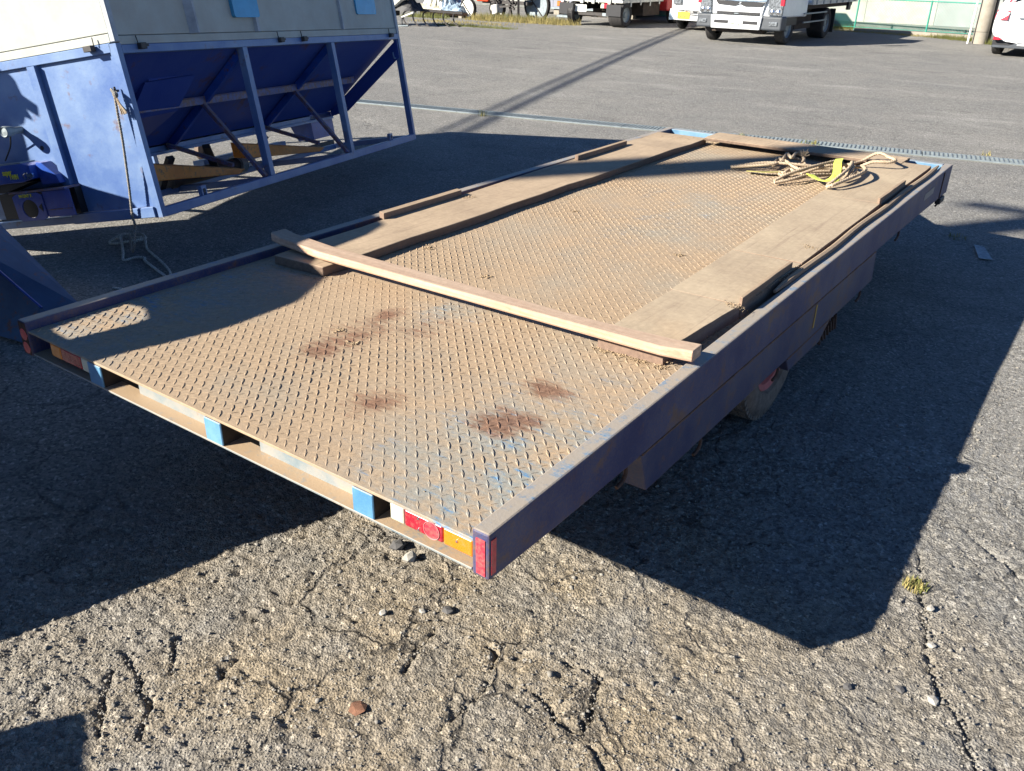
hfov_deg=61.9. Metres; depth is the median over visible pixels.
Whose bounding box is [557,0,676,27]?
red cab truck
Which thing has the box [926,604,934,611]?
loose stone
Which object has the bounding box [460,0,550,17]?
rice transplanter
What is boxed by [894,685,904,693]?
loose stone
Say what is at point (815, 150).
front board
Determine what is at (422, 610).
loose stone
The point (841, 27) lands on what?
green weeds
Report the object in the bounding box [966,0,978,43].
guard pipe
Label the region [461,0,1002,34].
concrete wall
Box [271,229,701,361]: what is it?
wooden plank
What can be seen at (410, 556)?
loose stone
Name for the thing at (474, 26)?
green weeds
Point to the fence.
(923, 1)
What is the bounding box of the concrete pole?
[971,0,999,43]
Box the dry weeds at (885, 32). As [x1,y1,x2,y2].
[834,28,952,37]
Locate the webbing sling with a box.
[748,158,843,181]
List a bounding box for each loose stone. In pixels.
[348,701,366,715]
[379,609,386,615]
[389,539,405,549]
[402,551,416,562]
[419,608,425,613]
[442,605,454,613]
[843,683,851,689]
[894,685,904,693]
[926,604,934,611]
[927,641,935,648]
[927,695,938,705]
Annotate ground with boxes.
[0,0,1023,770]
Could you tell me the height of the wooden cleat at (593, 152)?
0.028 m
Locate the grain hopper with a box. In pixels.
[0,0,415,228]
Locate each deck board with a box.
[597,290,739,365]
[671,250,800,318]
[733,194,879,265]
[819,162,930,208]
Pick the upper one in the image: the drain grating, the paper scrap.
the drain grating
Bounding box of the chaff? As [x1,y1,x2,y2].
[102,135,819,494]
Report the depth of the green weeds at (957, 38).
21.46 m
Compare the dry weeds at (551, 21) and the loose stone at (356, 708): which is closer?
the loose stone at (356, 708)
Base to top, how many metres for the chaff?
0.058 m
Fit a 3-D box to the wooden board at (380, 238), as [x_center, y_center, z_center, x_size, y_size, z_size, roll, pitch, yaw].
[0.146,-1.050,4.439,0.355,0.039,3.355,19,32,31]
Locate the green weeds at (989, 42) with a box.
[985,38,992,44]
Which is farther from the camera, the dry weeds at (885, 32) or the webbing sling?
the dry weeds at (885, 32)
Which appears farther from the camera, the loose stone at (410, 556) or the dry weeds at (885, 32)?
the dry weeds at (885, 32)
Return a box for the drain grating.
[356,99,1023,165]
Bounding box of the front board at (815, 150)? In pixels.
[704,132,909,163]
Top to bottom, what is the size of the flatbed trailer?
0.600 m
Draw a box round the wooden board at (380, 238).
[274,132,705,275]
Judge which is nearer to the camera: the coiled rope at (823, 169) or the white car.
the coiled rope at (823, 169)
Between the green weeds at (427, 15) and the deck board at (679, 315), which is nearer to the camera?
the deck board at (679, 315)
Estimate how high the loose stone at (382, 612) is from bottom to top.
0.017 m
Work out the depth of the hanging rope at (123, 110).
4.62 m
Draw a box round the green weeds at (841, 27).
[833,23,871,29]
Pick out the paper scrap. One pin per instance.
(982, 252)
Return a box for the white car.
[991,0,1023,53]
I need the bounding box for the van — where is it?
[669,0,726,31]
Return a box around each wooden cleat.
[379,189,460,218]
[575,140,626,159]
[739,261,792,304]
[877,180,905,203]
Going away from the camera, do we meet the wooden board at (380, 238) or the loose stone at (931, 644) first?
the loose stone at (931, 644)
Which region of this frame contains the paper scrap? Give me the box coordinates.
[974,244,992,259]
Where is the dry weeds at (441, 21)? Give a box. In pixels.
[408,18,522,25]
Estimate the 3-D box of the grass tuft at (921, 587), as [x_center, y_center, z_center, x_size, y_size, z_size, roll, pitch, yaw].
[1.183,0.584,2.509,0.088,0.046,0.084,19,32,31]
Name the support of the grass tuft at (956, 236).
on the ground
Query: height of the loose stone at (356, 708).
0.014 m
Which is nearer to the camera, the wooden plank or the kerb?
the wooden plank
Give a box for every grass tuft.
[902,573,930,594]
[948,231,966,240]
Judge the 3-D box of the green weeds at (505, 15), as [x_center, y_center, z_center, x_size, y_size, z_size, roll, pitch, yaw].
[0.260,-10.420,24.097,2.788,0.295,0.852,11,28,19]
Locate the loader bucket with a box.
[0,224,76,341]
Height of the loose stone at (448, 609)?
0.020 m
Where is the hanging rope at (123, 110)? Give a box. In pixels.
[108,88,171,289]
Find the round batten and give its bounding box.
[773,165,938,292]
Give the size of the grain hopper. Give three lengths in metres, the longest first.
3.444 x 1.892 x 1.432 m
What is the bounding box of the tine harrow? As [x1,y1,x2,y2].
[394,0,462,26]
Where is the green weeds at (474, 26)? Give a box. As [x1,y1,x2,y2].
[434,22,517,29]
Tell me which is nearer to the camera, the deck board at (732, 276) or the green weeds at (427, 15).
the deck board at (732, 276)
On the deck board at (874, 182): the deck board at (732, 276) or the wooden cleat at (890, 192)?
the wooden cleat at (890, 192)
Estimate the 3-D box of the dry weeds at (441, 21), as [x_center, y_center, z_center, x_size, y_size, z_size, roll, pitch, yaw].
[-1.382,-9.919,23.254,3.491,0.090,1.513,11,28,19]
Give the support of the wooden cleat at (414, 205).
on the wooden board at (380, 238)
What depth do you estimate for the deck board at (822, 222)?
3.67 m
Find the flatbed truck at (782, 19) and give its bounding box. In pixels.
[697,0,857,44]
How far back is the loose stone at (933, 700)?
2.11 m
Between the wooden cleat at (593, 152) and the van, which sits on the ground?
the van
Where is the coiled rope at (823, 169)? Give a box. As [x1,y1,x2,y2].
[730,150,897,188]
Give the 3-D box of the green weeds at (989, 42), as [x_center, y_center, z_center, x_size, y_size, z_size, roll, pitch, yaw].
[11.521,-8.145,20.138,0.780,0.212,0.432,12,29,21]
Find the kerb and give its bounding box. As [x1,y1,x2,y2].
[854,28,972,37]
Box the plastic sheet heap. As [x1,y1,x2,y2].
[420,0,477,17]
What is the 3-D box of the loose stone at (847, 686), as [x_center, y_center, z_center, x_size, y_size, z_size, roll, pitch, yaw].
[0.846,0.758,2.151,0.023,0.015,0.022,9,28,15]
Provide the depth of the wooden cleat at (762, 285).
2.98 m
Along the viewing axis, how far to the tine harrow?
21.78 m
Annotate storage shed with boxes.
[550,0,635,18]
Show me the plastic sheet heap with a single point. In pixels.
(451, 5)
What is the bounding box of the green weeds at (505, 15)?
[480,10,567,21]
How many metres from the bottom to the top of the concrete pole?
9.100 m
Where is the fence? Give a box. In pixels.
[659,0,980,33]
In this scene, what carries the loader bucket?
on the ground
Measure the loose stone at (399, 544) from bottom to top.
0.036 m
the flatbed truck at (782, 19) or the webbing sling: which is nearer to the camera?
the webbing sling
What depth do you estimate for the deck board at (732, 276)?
3.07 m
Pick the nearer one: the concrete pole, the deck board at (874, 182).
the deck board at (874, 182)
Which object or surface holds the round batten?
on the flatbed trailer
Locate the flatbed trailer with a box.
[17,127,952,579]
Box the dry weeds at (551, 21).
[462,12,581,25]
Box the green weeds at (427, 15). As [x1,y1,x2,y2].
[399,11,454,18]
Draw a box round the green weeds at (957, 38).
[924,32,972,41]

